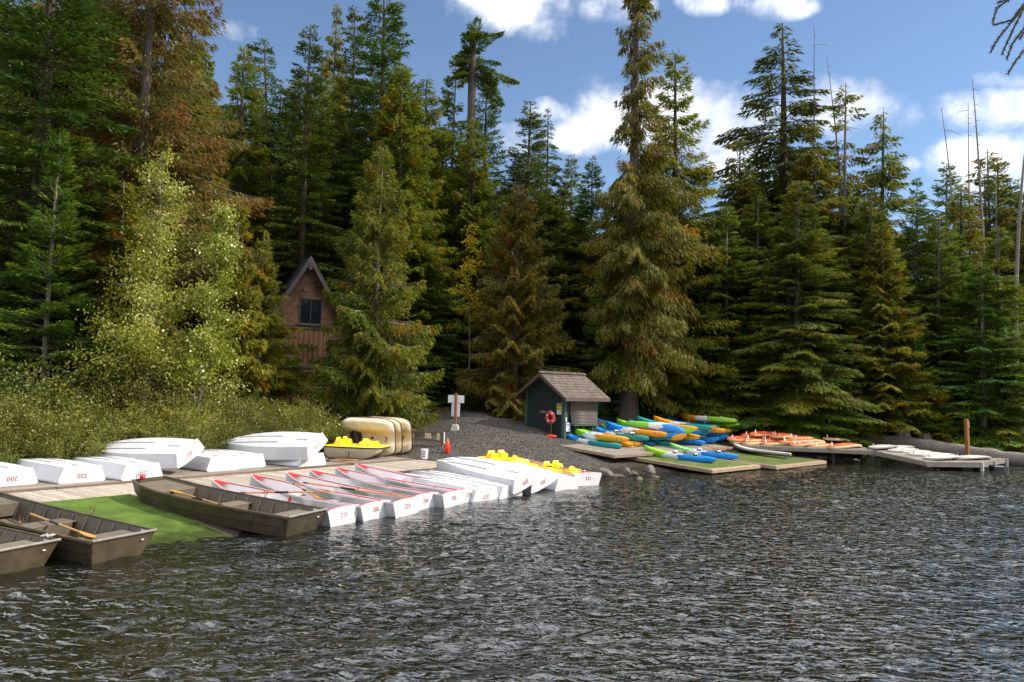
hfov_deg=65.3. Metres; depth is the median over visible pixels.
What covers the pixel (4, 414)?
willow bush
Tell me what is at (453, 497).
rowboat
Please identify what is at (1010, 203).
fir tree
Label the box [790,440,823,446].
paddle board
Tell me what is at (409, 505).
rowboat
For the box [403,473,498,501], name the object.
rowboat
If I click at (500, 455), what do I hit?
pedal boat
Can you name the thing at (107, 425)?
willow bush
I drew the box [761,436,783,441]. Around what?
paddle board
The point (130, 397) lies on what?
willow bush
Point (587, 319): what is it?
cedar tree
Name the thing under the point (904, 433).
stump
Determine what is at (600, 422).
boulder
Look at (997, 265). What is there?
fir tree
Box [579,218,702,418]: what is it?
fir tree
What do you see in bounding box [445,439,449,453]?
rescue can
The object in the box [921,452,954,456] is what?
paddle board
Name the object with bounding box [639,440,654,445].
kayak
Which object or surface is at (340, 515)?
rowboat
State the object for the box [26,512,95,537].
oar
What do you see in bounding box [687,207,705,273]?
fir tree
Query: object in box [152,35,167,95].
fir tree
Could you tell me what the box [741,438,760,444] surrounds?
paddle board
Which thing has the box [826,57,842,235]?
dead snag
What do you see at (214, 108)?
cedar tree
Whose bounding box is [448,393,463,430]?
signpost
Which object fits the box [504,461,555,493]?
rowboat
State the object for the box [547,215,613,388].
cedar tree
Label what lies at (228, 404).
willow bush
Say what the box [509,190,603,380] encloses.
cedar tree
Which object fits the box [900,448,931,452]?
paddle board
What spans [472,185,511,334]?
fir tree
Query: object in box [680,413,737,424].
kayak
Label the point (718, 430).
kayak
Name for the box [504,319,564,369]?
cedar tree
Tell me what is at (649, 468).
rock
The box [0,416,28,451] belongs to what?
willow bush
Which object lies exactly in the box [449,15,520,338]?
fir tree
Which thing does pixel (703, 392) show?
fir tree
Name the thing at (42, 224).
fir tree
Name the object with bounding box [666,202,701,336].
cedar tree
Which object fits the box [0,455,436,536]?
dock
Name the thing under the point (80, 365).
willow bush
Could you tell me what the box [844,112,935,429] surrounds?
cedar tree
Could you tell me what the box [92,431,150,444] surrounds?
willow bush
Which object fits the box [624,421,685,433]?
kayak
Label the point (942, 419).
cedar tree
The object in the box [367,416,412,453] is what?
pedal boat
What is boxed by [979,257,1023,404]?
fir tree
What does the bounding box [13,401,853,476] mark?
ground
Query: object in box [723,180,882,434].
fir tree
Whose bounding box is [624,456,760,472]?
turf platform
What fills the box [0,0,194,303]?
cedar tree
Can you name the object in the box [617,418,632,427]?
kayak
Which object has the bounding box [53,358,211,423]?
willow bush
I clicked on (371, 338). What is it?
cedar tree
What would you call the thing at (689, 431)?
kayak
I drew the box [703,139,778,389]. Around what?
cedar tree
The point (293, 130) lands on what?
fir tree
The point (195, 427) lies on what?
willow bush
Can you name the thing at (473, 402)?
shrub
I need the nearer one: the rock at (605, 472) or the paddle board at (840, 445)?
the rock at (605, 472)
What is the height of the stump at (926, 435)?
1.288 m
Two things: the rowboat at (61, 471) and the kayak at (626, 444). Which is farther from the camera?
the kayak at (626, 444)
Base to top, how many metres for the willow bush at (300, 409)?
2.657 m
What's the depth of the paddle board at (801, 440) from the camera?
43.71 m
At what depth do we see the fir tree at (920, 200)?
62.52 m
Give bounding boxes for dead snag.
[805,35,827,175]
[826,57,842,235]
[941,108,974,268]
[954,102,988,253]
[968,79,987,286]
[986,167,998,296]
[1008,156,1023,373]
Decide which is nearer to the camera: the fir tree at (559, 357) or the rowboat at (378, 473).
the rowboat at (378, 473)
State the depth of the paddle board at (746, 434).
45.80 m
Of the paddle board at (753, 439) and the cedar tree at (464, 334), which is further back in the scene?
the cedar tree at (464, 334)
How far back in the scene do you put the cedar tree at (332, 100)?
57.52 m
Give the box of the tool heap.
[343,452,361,460]
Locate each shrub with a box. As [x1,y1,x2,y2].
[385,409,423,429]
[422,382,459,397]
[443,387,494,410]
[479,392,503,410]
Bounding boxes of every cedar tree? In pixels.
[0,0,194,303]
[0,0,274,405]
[0,138,89,383]
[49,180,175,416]
[153,77,203,173]
[155,105,240,327]
[160,2,225,214]
[160,243,323,404]
[182,196,276,413]
[203,44,291,292]
[234,230,290,410]
[272,83,361,291]
[293,145,443,430]
[329,63,470,406]
[396,78,479,384]
[431,184,579,420]
[433,118,513,393]
[436,257,549,392]
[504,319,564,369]
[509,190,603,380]
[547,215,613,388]
[572,260,615,376]
[578,0,718,420]
[598,48,749,435]
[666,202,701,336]
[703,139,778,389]
[715,184,811,436]
[783,123,865,431]
[811,83,889,363]
[825,228,958,456]
[827,170,872,249]
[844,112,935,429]
[903,367,957,442]
[924,182,1020,434]
[992,191,1023,413]
[1011,250,1023,362]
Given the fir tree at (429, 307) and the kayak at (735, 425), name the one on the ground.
the fir tree at (429, 307)
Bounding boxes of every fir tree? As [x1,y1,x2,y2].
[0,0,42,206]
[0,0,45,141]
[0,0,151,387]
[0,127,111,411]
[12,6,116,174]
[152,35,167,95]
[168,190,225,397]
[172,214,286,397]
[198,72,220,178]
[200,70,215,119]
[214,102,247,190]
[218,38,292,261]
[240,96,312,262]
[247,23,350,390]
[272,79,314,206]
[273,79,300,182]
[293,96,319,220]
[298,63,363,230]
[305,4,374,277]
[309,57,331,138]
[309,68,365,231]
[312,3,349,258]
[320,0,441,360]
[355,49,385,162]
[361,95,407,249]
[381,241,474,405]
[427,133,463,330]
[429,55,481,277]
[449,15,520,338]
[463,83,520,262]
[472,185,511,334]
[478,100,571,372]
[505,320,587,395]
[513,152,557,302]
[525,109,570,252]
[550,184,578,265]
[554,154,595,275]
[557,156,617,372]
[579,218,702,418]
[656,212,763,415]
[658,205,807,432]
[662,218,775,426]
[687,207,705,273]
[710,194,835,426]
[720,221,877,455]
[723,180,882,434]
[741,153,795,389]
[755,224,805,339]
[765,232,904,439]
[767,141,793,216]
[818,169,839,232]
[824,192,945,450]
[824,204,922,394]
[846,170,863,215]
[873,189,895,243]
[878,205,995,445]
[880,334,962,439]
[892,213,1000,441]
[899,177,940,350]
[906,161,1023,413]
[919,232,1023,446]
[919,261,1023,452]
[935,226,1023,452]
[962,149,1022,331]
[965,174,1023,358]
[971,157,1022,273]
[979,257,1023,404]
[993,178,1023,251]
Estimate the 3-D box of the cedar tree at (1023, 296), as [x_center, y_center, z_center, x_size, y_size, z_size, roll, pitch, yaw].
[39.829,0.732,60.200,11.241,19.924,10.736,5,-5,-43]
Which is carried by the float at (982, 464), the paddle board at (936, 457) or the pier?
the paddle board at (936, 457)
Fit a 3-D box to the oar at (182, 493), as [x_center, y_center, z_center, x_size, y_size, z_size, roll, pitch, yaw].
[-7.829,3.878,19.790,1.882,0.057,0.140,7,0,28]
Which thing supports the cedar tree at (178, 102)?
on the ground
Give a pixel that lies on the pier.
(852, 450)
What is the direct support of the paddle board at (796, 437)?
on the ground
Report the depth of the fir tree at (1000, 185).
62.51 m
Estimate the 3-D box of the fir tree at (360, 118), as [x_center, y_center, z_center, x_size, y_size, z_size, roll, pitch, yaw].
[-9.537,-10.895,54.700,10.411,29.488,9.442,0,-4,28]
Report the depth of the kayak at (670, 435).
41.52 m
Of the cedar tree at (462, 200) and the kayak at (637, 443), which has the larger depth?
the cedar tree at (462, 200)
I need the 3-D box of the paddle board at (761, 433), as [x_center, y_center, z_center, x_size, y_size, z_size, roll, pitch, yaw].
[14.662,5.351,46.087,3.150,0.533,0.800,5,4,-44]
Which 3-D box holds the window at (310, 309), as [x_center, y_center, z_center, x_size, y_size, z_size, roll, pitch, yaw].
[-12.019,-1.757,47.699,1.550,1.670,0.160,3,-4,-27]
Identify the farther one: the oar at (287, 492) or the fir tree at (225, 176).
the fir tree at (225, 176)
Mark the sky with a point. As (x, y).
(913, 60)
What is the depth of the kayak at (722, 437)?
46.51 m
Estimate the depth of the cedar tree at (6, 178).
35.81 m
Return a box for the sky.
[3,0,1023,279]
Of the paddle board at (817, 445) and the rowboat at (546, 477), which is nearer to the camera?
the rowboat at (546, 477)
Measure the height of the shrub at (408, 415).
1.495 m
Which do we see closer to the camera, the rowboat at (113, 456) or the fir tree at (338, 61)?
the rowboat at (113, 456)
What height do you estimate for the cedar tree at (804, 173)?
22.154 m
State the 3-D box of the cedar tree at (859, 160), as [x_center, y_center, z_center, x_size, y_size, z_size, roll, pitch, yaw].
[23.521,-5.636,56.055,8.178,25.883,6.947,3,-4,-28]
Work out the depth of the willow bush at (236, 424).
31.41 m
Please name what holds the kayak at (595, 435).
on the kayak at (594, 442)
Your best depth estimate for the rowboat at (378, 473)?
25.31 m
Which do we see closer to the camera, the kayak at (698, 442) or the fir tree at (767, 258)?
the kayak at (698, 442)
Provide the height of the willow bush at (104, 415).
2.514 m
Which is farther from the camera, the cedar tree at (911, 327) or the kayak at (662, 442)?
the cedar tree at (911, 327)
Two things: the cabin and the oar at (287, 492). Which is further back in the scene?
the cabin
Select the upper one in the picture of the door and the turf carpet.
the door
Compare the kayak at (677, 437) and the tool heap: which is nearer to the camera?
the tool heap
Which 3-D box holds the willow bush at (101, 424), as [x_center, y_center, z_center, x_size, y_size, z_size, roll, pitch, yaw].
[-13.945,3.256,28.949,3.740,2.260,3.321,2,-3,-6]
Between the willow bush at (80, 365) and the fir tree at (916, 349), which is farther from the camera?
the fir tree at (916, 349)
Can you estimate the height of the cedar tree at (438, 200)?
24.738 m
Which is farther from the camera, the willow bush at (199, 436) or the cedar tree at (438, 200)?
the cedar tree at (438, 200)
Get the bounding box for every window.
[297,297,322,325]
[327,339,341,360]
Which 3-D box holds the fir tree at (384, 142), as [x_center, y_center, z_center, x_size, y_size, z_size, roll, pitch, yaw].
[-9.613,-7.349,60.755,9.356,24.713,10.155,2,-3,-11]
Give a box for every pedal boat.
[323,436,390,458]
[341,417,395,456]
[358,416,402,454]
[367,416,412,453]
[479,450,539,466]
[540,460,585,473]
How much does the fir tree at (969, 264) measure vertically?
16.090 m
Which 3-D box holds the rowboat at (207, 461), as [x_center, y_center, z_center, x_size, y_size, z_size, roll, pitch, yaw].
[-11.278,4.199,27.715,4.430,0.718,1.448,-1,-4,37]
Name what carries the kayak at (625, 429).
on the kayak at (656, 438)
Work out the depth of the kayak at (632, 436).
41.11 m
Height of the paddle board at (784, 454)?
0.483 m
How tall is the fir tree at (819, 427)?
14.715 m
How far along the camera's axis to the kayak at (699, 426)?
44.05 m
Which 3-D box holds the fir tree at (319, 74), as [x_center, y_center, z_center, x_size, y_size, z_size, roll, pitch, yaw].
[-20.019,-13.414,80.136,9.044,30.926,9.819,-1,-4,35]
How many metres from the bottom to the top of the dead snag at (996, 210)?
21.812 m
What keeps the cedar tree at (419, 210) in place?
on the ground
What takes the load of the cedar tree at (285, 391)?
on the ground
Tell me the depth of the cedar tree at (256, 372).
37.92 m
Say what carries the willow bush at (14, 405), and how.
on the ground
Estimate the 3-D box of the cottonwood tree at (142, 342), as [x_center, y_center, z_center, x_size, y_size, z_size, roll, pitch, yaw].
[-14.240,-1.689,30.967,6.009,12.183,5.704,1,-3,10]
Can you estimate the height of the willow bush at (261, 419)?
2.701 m
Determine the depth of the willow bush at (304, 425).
32.97 m
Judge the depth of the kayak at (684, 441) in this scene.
43.00 m
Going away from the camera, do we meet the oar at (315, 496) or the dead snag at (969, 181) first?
the oar at (315, 496)
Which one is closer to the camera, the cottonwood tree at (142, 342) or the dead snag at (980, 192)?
the cottonwood tree at (142, 342)
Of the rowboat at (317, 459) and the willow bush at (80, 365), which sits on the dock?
the rowboat at (317, 459)
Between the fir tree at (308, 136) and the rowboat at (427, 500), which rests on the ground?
the fir tree at (308, 136)
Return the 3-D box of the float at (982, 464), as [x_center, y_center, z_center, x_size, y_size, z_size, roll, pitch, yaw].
[23.691,6.465,41.441,7.249,0.600,2.943,3,-4,-21]
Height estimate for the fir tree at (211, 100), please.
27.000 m
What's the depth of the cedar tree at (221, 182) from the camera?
46.67 m
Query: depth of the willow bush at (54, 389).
28.54 m
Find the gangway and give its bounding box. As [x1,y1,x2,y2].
[874,450,946,465]
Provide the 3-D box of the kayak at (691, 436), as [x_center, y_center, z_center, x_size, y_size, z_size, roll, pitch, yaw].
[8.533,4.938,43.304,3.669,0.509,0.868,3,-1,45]
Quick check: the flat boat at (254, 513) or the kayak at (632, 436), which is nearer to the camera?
the flat boat at (254, 513)
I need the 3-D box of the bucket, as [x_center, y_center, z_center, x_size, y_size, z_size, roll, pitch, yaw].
[-3.579,4.615,32.668,0.316,0.400,0.316,2,-3,0]
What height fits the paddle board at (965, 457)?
0.412 m
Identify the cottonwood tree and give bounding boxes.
[58,144,235,410]
[158,199,252,421]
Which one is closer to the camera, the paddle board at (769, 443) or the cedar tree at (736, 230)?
the paddle board at (769, 443)
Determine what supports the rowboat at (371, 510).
on the lake water
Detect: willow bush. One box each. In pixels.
[0,319,193,422]
[0,344,69,412]
[0,347,130,434]
[0,363,104,457]
[0,379,37,435]
[0,382,79,459]
[0,391,142,458]
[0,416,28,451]
[0,436,27,463]
[14,419,122,459]
[35,388,121,448]
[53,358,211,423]
[84,402,176,440]
[86,400,179,439]
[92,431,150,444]
[108,391,185,412]
[120,385,240,441]
[121,368,241,420]
[123,407,226,449]
[129,396,228,440]
[185,375,287,437]
[185,398,264,443]
[201,419,263,449]
[221,393,293,431]
[234,411,295,436]
[240,399,309,431]
[242,397,343,448]
[251,395,346,429]
[276,402,349,452]
[309,421,347,452]
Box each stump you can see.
[895,427,910,436]
[918,432,931,439]
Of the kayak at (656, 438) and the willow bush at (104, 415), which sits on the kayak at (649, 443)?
the kayak at (656, 438)
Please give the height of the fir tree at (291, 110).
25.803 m
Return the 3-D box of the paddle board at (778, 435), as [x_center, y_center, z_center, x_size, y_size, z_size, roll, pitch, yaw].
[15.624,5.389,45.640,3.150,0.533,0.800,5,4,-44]
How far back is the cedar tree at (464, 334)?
54.24 m
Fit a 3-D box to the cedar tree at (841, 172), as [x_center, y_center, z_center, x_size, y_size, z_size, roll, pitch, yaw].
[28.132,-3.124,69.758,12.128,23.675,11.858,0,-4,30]
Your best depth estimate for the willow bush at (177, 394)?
34.01 m
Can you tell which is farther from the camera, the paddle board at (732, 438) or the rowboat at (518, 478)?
the paddle board at (732, 438)
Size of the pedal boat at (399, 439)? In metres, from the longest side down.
2.499 x 1.639 x 0.820 m
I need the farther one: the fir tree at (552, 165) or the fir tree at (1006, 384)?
the fir tree at (552, 165)
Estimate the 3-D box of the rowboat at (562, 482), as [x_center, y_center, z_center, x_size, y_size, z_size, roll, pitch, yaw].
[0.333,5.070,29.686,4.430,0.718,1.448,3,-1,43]
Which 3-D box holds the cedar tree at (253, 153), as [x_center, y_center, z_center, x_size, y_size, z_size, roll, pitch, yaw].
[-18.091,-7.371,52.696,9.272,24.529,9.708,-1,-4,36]
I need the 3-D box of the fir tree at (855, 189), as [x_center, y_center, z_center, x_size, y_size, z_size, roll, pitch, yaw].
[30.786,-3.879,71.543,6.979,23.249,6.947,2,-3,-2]
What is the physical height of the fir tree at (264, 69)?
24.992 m
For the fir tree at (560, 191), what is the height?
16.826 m
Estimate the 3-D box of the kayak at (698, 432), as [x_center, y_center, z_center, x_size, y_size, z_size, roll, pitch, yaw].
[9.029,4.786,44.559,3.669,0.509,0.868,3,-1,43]
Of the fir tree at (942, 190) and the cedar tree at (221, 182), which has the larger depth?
the fir tree at (942, 190)
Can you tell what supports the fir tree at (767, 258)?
on the ground
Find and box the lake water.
[0,455,1023,681]
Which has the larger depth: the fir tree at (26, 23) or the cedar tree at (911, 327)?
the cedar tree at (911, 327)
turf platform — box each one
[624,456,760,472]
[723,450,826,468]
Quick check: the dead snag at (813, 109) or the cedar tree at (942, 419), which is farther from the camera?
the dead snag at (813, 109)
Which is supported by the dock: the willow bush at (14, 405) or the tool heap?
the tool heap
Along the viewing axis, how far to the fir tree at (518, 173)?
58.38 m
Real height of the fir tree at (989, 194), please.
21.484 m
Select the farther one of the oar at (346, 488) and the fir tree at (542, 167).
the fir tree at (542, 167)
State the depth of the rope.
14.83 m
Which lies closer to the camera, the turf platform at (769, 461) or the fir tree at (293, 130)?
the turf platform at (769, 461)
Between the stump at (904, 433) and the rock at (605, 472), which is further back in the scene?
the stump at (904, 433)
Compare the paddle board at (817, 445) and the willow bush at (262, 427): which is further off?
the paddle board at (817, 445)
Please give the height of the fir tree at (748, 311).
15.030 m
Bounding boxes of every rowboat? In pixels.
[0,462,37,486]
[15,458,104,483]
[70,456,162,480]
[78,454,137,459]
[96,438,203,468]
[180,452,240,471]
[201,449,265,467]
[211,479,358,526]
[220,432,327,459]
[250,474,390,521]
[265,452,325,466]
[285,472,420,517]
[309,470,438,510]
[335,467,464,507]
[355,464,479,503]
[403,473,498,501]
[410,470,521,498]
[436,457,538,494]
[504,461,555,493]
[523,458,601,485]
[543,472,577,490]
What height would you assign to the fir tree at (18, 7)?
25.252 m
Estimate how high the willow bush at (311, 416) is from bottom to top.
2.759 m
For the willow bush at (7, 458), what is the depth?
24.22 m
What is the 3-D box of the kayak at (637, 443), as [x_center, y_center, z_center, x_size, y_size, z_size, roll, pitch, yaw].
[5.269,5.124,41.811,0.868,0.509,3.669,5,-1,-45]
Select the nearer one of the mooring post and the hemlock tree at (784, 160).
the mooring post
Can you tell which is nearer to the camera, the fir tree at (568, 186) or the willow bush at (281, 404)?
the willow bush at (281, 404)
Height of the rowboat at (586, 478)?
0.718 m
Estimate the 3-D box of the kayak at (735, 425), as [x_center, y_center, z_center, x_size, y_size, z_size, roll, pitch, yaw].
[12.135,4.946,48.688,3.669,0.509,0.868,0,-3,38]
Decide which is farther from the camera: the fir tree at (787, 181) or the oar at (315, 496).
the fir tree at (787, 181)
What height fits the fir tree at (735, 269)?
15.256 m
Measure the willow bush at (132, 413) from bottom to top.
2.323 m
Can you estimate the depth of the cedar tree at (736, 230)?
56.44 m
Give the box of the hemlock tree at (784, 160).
[688,23,861,422]
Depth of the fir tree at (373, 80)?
68.71 m
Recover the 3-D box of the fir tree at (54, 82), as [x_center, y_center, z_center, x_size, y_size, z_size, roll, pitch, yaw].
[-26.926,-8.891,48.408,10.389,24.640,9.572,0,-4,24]
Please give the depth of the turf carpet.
18.85 m
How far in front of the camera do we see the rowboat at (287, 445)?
28.73 m
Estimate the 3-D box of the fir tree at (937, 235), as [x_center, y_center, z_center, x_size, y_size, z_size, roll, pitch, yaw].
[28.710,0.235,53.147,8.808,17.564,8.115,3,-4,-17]
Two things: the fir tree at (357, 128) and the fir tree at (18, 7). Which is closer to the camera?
the fir tree at (18, 7)
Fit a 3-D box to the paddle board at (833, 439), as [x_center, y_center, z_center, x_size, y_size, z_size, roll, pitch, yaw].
[19.174,5.790,47.129,3.150,0.533,0.800,9,-5,-43]
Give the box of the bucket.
[421,449,427,458]
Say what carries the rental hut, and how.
on the ground
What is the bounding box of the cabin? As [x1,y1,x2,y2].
[261,256,352,401]
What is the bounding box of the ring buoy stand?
[546,415,556,436]
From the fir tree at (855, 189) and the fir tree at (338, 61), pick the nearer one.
the fir tree at (338, 61)
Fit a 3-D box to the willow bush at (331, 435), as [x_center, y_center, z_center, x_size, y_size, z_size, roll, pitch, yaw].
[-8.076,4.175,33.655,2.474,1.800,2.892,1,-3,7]
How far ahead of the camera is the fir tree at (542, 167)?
64.21 m
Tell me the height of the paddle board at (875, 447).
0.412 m
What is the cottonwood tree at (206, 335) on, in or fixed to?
on the ground
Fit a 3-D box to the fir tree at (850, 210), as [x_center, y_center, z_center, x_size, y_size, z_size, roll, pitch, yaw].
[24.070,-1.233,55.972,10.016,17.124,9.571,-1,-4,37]
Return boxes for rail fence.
[412,430,444,445]
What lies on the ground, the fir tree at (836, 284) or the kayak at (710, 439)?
the fir tree at (836, 284)
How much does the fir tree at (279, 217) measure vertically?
24.026 m
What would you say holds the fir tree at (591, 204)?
on the ground
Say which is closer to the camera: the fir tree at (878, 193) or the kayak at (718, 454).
the kayak at (718, 454)
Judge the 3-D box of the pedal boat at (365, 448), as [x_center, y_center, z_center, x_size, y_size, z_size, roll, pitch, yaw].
[-6.266,4.318,32.413,2.499,0.820,1.639,1,-4,14]
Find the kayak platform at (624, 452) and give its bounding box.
[561,443,732,461]
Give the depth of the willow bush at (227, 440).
30.28 m
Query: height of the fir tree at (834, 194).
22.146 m
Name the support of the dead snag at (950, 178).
on the ground
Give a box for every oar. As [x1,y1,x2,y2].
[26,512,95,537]
[170,490,222,504]
[240,491,335,493]
[292,483,321,499]
[303,482,407,496]
[325,458,358,460]
[530,462,574,471]
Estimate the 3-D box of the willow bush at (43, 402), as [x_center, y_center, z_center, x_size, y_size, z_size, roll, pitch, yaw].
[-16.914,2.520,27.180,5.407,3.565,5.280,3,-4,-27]
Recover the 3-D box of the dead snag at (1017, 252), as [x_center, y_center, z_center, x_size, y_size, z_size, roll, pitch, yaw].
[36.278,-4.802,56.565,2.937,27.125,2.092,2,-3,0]
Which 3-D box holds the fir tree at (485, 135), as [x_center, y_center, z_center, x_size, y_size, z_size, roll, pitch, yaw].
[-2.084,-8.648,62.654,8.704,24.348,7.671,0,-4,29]
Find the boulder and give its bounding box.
[597,420,605,426]
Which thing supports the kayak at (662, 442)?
on the kayak platform at (624, 452)
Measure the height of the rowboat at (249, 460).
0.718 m
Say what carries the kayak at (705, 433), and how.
on the kayak at (698, 442)
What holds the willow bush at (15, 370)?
on the ground
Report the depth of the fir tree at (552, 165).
66.80 m
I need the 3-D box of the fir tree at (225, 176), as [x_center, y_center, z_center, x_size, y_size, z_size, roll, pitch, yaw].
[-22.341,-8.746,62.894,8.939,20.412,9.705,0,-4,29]
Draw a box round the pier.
[737,444,873,464]
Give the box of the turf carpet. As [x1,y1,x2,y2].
[41,494,231,544]
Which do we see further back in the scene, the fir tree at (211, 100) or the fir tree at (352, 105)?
the fir tree at (211, 100)
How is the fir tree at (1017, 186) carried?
on the ground
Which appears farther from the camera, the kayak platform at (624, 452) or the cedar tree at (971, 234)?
the cedar tree at (971, 234)
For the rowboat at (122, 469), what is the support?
on the dock
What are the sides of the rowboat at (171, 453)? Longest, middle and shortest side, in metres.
4.434 x 1.448 x 0.718 m
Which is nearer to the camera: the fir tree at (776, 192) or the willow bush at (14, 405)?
the willow bush at (14, 405)
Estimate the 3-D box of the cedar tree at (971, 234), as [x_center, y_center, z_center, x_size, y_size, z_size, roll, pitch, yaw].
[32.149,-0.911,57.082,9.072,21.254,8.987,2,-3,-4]
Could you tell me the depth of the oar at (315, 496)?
21.63 m
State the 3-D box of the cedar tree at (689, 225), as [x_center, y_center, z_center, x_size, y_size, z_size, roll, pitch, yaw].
[10.521,-5.784,52.650,10.541,27.021,11.037,1,-3,12]
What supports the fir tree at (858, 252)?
on the ground
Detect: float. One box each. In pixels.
[136,474,145,479]
[926,458,1007,470]
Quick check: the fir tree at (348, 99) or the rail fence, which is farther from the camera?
the fir tree at (348, 99)
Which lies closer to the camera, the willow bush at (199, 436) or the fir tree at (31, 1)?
the willow bush at (199, 436)
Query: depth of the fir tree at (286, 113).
59.15 m
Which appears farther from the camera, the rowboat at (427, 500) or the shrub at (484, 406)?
the shrub at (484, 406)
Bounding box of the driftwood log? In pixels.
[843,431,1023,465]
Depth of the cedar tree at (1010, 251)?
59.43 m
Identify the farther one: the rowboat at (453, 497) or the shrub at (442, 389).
the shrub at (442, 389)
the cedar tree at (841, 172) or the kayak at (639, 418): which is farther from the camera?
the cedar tree at (841, 172)
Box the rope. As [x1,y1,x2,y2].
[40,533,55,537]
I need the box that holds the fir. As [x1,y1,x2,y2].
[988,0,1023,76]
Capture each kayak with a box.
[568,434,621,448]
[575,428,628,441]
[597,426,648,440]
[606,421,666,436]
[608,429,667,439]
[615,442,632,446]
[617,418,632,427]
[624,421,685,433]
[628,440,641,446]
[633,427,692,434]
[637,416,697,430]
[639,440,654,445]
[644,445,715,462]
[650,440,672,445]
[654,416,712,430]
[663,432,675,439]
[665,433,685,440]
[666,418,724,432]
[667,416,720,427]
[670,443,737,459]
[677,439,694,444]
[679,420,731,432]
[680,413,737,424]
[684,419,740,427]
[684,434,699,439]
[688,439,705,444]
[691,430,703,433]
[696,430,708,435]
[698,437,718,442]
[700,435,727,441]
[703,432,724,436]
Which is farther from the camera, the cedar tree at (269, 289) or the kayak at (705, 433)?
the kayak at (705, 433)
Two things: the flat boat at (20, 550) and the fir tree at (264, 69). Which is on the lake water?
the flat boat at (20, 550)
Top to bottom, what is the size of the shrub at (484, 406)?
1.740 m
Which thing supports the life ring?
hanging from the ring buoy stand
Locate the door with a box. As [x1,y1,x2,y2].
[536,396,550,432]
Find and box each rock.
[594,467,613,476]
[628,471,637,474]
[644,465,654,472]
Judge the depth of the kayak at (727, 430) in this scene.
46.97 m
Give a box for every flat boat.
[0,492,156,564]
[0,526,60,574]
[132,476,327,536]
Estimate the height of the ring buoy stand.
1.310 m
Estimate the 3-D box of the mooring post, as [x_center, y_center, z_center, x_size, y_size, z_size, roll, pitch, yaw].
[26.061,5.670,45.712,0.215,2.400,0.190,0,-2,-23]
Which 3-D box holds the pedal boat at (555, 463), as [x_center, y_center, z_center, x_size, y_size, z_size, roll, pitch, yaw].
[2.061,5.238,31.370,2.499,0.820,1.638,6,0,40]
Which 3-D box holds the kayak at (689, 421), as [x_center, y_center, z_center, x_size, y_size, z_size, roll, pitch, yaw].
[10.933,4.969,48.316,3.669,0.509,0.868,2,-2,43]
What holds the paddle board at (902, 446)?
on the paddle board at (875, 447)
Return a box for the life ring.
[545,411,554,423]
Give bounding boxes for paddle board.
[727,434,745,441]
[733,443,791,457]
[741,431,758,437]
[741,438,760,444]
[743,436,761,441]
[750,430,771,436]
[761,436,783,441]
[761,439,788,445]
[770,432,797,437]
[779,437,824,443]
[786,434,814,439]
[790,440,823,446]
[807,441,830,446]
[822,434,849,442]
[827,442,861,448]
[868,444,897,449]
[884,445,914,449]
[887,447,918,452]
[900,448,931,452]
[908,450,940,455]
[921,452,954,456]
[923,454,962,459]
[952,454,991,459]
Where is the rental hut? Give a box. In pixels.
[513,371,609,438]
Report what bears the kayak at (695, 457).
on the turf platform at (720, 465)
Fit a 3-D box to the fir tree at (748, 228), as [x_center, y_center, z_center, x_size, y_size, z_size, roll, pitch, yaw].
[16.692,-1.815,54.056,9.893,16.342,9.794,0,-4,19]
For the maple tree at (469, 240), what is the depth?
47.61 m
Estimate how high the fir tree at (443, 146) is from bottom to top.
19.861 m
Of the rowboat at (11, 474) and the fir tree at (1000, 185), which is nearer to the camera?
the rowboat at (11, 474)
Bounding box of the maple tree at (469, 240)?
[449,222,490,409]
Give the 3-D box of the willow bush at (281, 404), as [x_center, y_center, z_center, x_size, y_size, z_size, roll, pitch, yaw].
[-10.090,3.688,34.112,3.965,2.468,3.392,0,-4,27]
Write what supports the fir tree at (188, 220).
on the ground
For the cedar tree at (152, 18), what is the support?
on the ground
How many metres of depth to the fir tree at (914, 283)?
54.15 m
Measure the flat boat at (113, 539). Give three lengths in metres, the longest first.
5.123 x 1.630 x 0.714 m
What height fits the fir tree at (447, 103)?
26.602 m
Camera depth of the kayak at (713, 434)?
44.75 m
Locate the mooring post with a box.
[964,419,969,454]
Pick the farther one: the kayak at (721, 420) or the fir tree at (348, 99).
the fir tree at (348, 99)
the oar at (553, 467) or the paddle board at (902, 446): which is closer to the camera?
the oar at (553, 467)
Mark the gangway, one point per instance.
(906, 457)
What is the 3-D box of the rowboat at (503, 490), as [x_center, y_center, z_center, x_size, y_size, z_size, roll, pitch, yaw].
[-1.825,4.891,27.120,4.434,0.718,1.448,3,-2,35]
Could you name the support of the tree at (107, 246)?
on the ground
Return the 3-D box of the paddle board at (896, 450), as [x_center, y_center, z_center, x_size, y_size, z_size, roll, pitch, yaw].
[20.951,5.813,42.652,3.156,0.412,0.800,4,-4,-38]
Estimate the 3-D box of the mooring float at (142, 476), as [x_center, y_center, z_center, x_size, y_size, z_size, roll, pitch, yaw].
[-9.512,3.474,20.413,0.310,0.150,0.148,1,-4,15]

